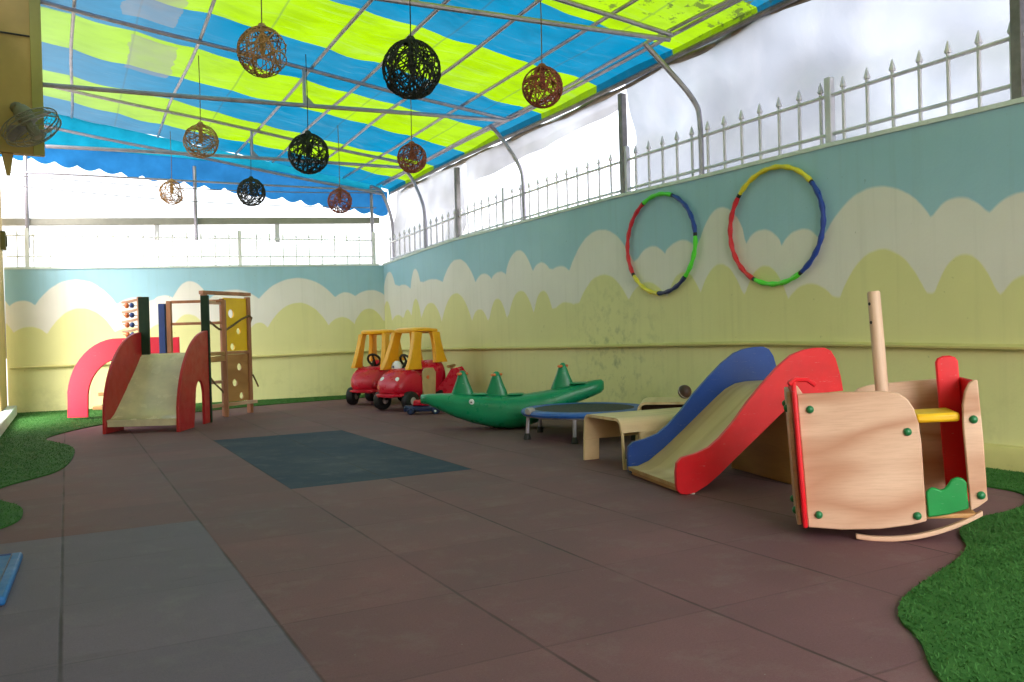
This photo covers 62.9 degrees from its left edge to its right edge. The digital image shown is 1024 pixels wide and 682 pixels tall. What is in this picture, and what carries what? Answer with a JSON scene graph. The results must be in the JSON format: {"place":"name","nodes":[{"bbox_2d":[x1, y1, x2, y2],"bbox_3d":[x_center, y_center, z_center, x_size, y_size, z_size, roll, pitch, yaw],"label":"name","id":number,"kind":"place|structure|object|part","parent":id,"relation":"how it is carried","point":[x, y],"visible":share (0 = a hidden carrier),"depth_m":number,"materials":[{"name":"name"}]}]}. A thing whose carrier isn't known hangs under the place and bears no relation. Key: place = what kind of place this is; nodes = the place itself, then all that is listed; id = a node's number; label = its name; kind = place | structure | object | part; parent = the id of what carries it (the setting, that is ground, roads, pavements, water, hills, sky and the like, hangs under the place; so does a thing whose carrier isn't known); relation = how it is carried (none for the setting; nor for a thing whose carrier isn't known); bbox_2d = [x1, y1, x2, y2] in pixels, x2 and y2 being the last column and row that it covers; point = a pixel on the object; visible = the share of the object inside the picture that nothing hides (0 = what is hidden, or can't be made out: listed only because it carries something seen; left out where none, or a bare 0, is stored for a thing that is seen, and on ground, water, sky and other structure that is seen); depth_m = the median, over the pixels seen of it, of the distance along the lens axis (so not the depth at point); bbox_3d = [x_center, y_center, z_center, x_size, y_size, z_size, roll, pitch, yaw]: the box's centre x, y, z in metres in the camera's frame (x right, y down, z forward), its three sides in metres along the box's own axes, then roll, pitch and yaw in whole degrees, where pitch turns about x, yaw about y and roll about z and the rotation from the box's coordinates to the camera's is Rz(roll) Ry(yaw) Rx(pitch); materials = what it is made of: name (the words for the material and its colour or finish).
{"place":"outdoors","nodes":[
{"label":"outdoors","id":0,"kind":"place"},
{"bbox_2d":[6,359,7,401],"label":"ground","id":1,"kind":"structure","parent":0,"point":[7,382],"depth_m":17.39,"materials":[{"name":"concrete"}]},
{"bbox_2d":[0,178,16,436],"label":"wall","id":2,"kind":"structure","parent":1,"relation":"on","point":[8,414],"depth_m":8.97,"materials":[{"name":"white paint"}]},
{"bbox_2d":[0,231,7,250],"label":"switch box","id":3,"kind":"object","parent":2,"relation":"attached to","point":[3,242],"visible":1,"depth_m":9.11,"materials":[{"name":"plastic"}]},
{"bbox_2d":[0,85,635,358],"label":"sky","id":4,"kind":"structure","parent":0,"point":[593,141],"materials":[{"name":"white"}]},
{"bbox_2d":[0,398,1023,681],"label":"floor","id":5,"kind":"structure","parent":0,"point":[344,540],"depth_m":2.69,"materials":[{"name":"rubber"}]},
{"bbox_2d":[0,552,22,605],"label":"foam mat","id":6,"kind":"object","parent":5,"relation":"on","point":[10,563],"visible":1,"depth_m":2.66,"materials":[{"name":"blue plastic"}]},
{"bbox_2d":[67,290,258,433],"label":"slide tower","id":7,"kind":"structure","parent":5,"relation":"on","point":[161,375],"depth_m":7.80,"materials":[{"name":"paint"}]},
{"bbox_2d":[0,394,364,528],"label":"turf","id":8,"kind":"structure","parent":5,"relation":"on","point":[28,451],"depth_m":6.38,"materials":[{"name":"green plant"}]},
{"bbox_2d":[4,264,384,412],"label":"back wall","id":9,"kind":"structure","parent":5,"relation":"on","point":[310,323],"depth_m":10.37,"materials":[{"name":"paint"}]},
{"bbox_2d":[6,228,375,266],"bbox_3d":[-3.823,-1.146,10.445,4.312,0.524,0.044,-2,0,-23],"label":"iron fence","id":10,"kind":"object","parent":9,"relation":"on","point":[27,256],"visible":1,"depth_m":10.29,"materials":[{"name":"metal"}]},
{"bbox_2d":[346,329,403,404],"bbox_3d":[-1.569,0.291,9.677,0.518,0.849,0.765,-1,0,16],"label":"toy car","id":11,"kind":"object","parent":5,"relation":"on","point":[365,380],"visible":0.52,"depth_m":9.52,"materials":[{"name":"red plastic"}]},
{"bbox_2d":[373,327,446,409],"bbox_3d":[-1.066,0.283,8.771,0.518,0.849,0.765,-1,0,37],"label":"toy car","id":12,"kind":"object","parent":5,"relation":"on","point":[415,376],"visible":0.86,"depth_m":8.64,"materials":[{"name":"red plastic"}]},
{"bbox_3d":[-0.857,0.415,8.679,0.023,0.275,0.205,-1,0,37],"label":"door","id":13,"kind":"part","parent":12,"relation":"part of","materials":[{"name":"beige plastic"}]},
{"bbox_2d":[404,400,439,414],"bbox_3d":[-0.848,0.636,8.110,0.390,0.140,0.178,-2,0,2],"label":"toy truck","id":14,"kind":"object","parent":5,"relation":"on","point":[417,406],"visible":0.71,"depth_m":8.04,"materials":[{"name":"blue plastic"}]},
{"bbox_2d":[419,364,465,399],"bbox_3d":[-0.762,0.476,8.959,0.520,0.446,0.340,-2,0,7],"label":"rocking toy","id":15,"kind":"object","parent":5,"relation":"on","point":[447,384],"visible":0.28,"depth_m":8.79,"materials":[{"name":"red paint"}]},
{"bbox_2d":[420,363,603,427],"bbox_3d":[-0.005,0.437,6.657,1.467,0.509,0.350,-2,0,7],"label":"crocodile seesaw","id":16,"kind":"object","parent":5,"relation":"on","point":[496,404],"visible":0.99,"depth_m":6.54,"materials":[{"name":"green plastic"}]},
{"bbox_2d":[521,402,639,443],"bbox_3d":[0.519,0.566,6.004,0.913,0.231,0.910,-2,0,-40],"label":"trampoline","id":17,"kind":"object","parent":5,"relation":"on","point":[574,412],"visible":0.74,"depth_m":5.85,"materials":[{"name":"blue fabric"}]},
{"bbox_2d":[583,407,681,469],"bbox_3d":[0.801,0.545,4.797,0.660,0.272,0.438,-2,0,-25],"label":"plywood bench","id":18,"kind":"object","parent":5,"relation":"on","point":[642,424],"visible":0.43,"depth_m":4.76,"materials":[{"name":"beige wood"}]},
{"bbox_2d":[635,397,687,440],"bbox_3d":[1.051,0.525,5.443,0.478,0.290,0.400,-2,0,12],"label":"plywood bench","id":19,"kind":"object","parent":5,"relation":"on","point":[649,403],"visible":0.16,"depth_m":5.40,"materials":[{"name":"beige wood"}]},
{"bbox_2d":[678,385,691,398],"bbox_3d":[1.132,0.333,5.482,0.089,0.090,0.089,-1,0,17],"label":"wooden ball","id":20,"kind":"object","parent":19,"relation":"on","point":[684,391],"visible":0.98,"depth_m":5.45,"materials":[{"name":"brown wood"}]},
{"bbox_2d":[383,97,1023,471],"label":"wall","id":21,"kind":"structure","parent":5,"relation":"on","point":[924,231],"depth_m":5.40,"materials":[{"name":"paint"}]},
{"bbox_2d":[2,0,1023,263],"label":"canopy frame","id":22,"kind":"object","parent":21,"relation":"on","point":[1016,26],"visible":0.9,"depth_m":7.53,"materials":[{"name":"metal"}]},
{"bbox_2d":[0,0,44,175],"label":"hanging panel","id":23,"kind":"object","parent":22,"relation":"hanging from","point":[21,77],"visible":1,"depth_m":6.41,"materials":[{"name":"paint"}]},
{"bbox_2d":[0,102,61,146],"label":"wall fan","id":24,"kind":"object","parent":23,"relation":"attached to","point":[25,117],"depth_m":6.15,"materials":[{"name":"grey plastic"}]},
{"bbox_2d":[0,0,810,215],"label":"tarp canopy","id":25,"kind":"object","parent":22,"relation":"attached to","point":[106,54],"visible":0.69,"depth_m":7.64,"materials":[{"name":"multicoloured fabric"}]},
{"bbox_2d":[159,133,184,204],"bbox_3d":[-4.059,-2.059,9.957,0.286,0.874,0.286,-2,0,-28],"label":"string lantern","id":26,"kind":"object","parent":25,"relation":"hanging from","point":[172,183],"visible":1,"depth_m":9.90,"materials":[{"name":"fabric"}]},
{"bbox_2d":[183,55,218,157],"bbox_3d":[-2.760,-2.072,7.399,0.302,0.906,0.297,-2,0,-28],"label":"string lantern","id":27,"kind":"object","parent":25,"relation":"hanging from","point":[199,126],"visible":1,"depth_m":7.36,"materials":[{"name":"fabric"}]},
{"bbox_2d":[237,145,265,205],"bbox_3d":[-3.058,-1.987,9.800,0.326,0.819,0.331,-2,0,-28],"label":"string lantern","id":28,"kind":"object","parent":25,"relation":"hanging from","point":[257,185],"visible":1,"depth_m":9.72,"materials":[{"name":"black wicker"}]},
{"bbox_2d":[236,0,286,77],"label":"string lantern","id":29,"kind":"object","parent":25,"relation":"hanging from","point":[263,39],"visible":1,"depth_m":5.04,"materials":[{"name":"fabric"}]},
{"bbox_2d":[288,54,328,174],"bbox_3d":[-1.738,-1.924,7.098,0.344,1.016,0.347,-2,0,-28],"label":"string lantern","id":30,"kind":"object","parent":25,"relation":"hanging from","point":[307,146],"visible":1,"depth_m":7.02,"materials":[{"name":"black fabric"}]},
{"bbox_2d":[327,125,351,213],"bbox_3d":[-1.861,-1.844,8.998,0.264,0.948,0.263,-2,0,-28],"label":"string lantern","id":31,"kind":"object","parent":25,"relation":"hanging from","point":[340,197],"visible":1,"depth_m":8.97,"materials":[{"name":"wicker"}]},
{"bbox_2d":[382,0,440,99],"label":"string lantern","id":32,"kind":"object","parent":25,"relation":"hanging from","point":[412,44],"visible":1,"depth_m":4.82,"materials":[{"name":"black fabric"}]},
{"bbox_2d":[397,73,426,172],"bbox_3d":[-0.870,-1.887,7.198,0.254,0.884,0.258,-2,0,-28],"label":"string lantern","id":33,"kind":"object","parent":25,"relation":"hanging from","point":[412,155],"visible":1,"depth_m":7.15,"materials":[{"name":"fabric"}]},
{"bbox_2d":[522,0,562,108],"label":"string lantern","id":34,"kind":"object","parent":25,"relation":"hanging from","point":[540,83],"visible":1,"depth_m":5.14,"materials":[{"name":"fabric"}]},
{"bbox_2d":[394,164,466,258],"bbox_3d":[-1.074,-1.540,10.415,0.149,1.004,2.160,-2,0,-30],"label":"plastic curtain","id":35,"kind":"object","parent":22,"relation":"hanging from","point":[436,190],"visible":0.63,"depth_m":10.33,"materials":[{"name":"white plastic"}]},
{"bbox_2d":[465,89,626,185],"bbox_3d":[0.215,-1.902,8.147,0.123,0.284,2.942,-2,0,-28],"label":"plastic curtain","id":36,"kind":"object","parent":22,"relation":"hanging from","point":[495,159],"visible":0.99,"depth_m":8.11,"materials":[{"name":"white plastic"}]},
{"bbox_2d":[625,0,1009,188],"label":"plastic curtain","id":37,"kind":"object","parent":22,"relation":"hanging from","point":[805,49],"visible":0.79,"depth_m":5.21,"materials":[{"name":"white plastic"}]},
{"bbox_2d":[625,192,697,295],"bbox_3d":[1.115,-0.735,6.325,0.037,0.781,0.818,-2,0,-30],"label":"hula hoop","id":38,"kind":"object","parent":21,"relation":"attached to","point":[695,241],"visible":1,"depth_m":6.26,"materials":[{"name":"multicoloured plastic"}]},
{"bbox_2d":[389,22,1023,260],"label":"iron fence","id":39,"kind":"object","parent":21,"relation":"on","point":[828,98],"visible":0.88,"depth_m":5.53,"materials":[{"name":"silver metal"}]},
{"bbox_2d":[727,164,825,286],"bbox_3d":[1.676,-0.737,5.355,0.037,0.779,0.805,-2,0,-30],"label":"hula hoop","id":40,"kind":"object","parent":21,"relation":"attached to","point":[821,235],"visible":1,"depth_m":5.29,"materials":[{"name":"multicoloured plastic"}]},
{"bbox_2d":[626,347,842,494],"bbox_3d":[1.087,0.359,4.136,0.912,0.639,0.607,-2,0,-15],"label":"toddler slide","id":41,"kind":"object","parent":5,"relation":"on","point":[732,411],"visible":0.82,"depth_m":4.07,"materials":[{"name":"red paint"}]},
{"bbox_2d":[782,291,987,541],"bbox_3d":[1.291,0.251,2.989,0.612,0.856,0.394,-5,-1,16],"label":"rocking boat","id":42,"kind":"object","parent":5,"relation":"on","point":[881,453],"visible":1,"depth_m":2.85,"materials":[{"name":"brown wood"}]},
{"bbox_2d":[898,467,1023,681],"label":"turf","id":43,"kind":"structure","parent":5,"relation":"on","point":[961,617],"depth_m":2.15,"materials":[{"name":"green plant"}]}
]}

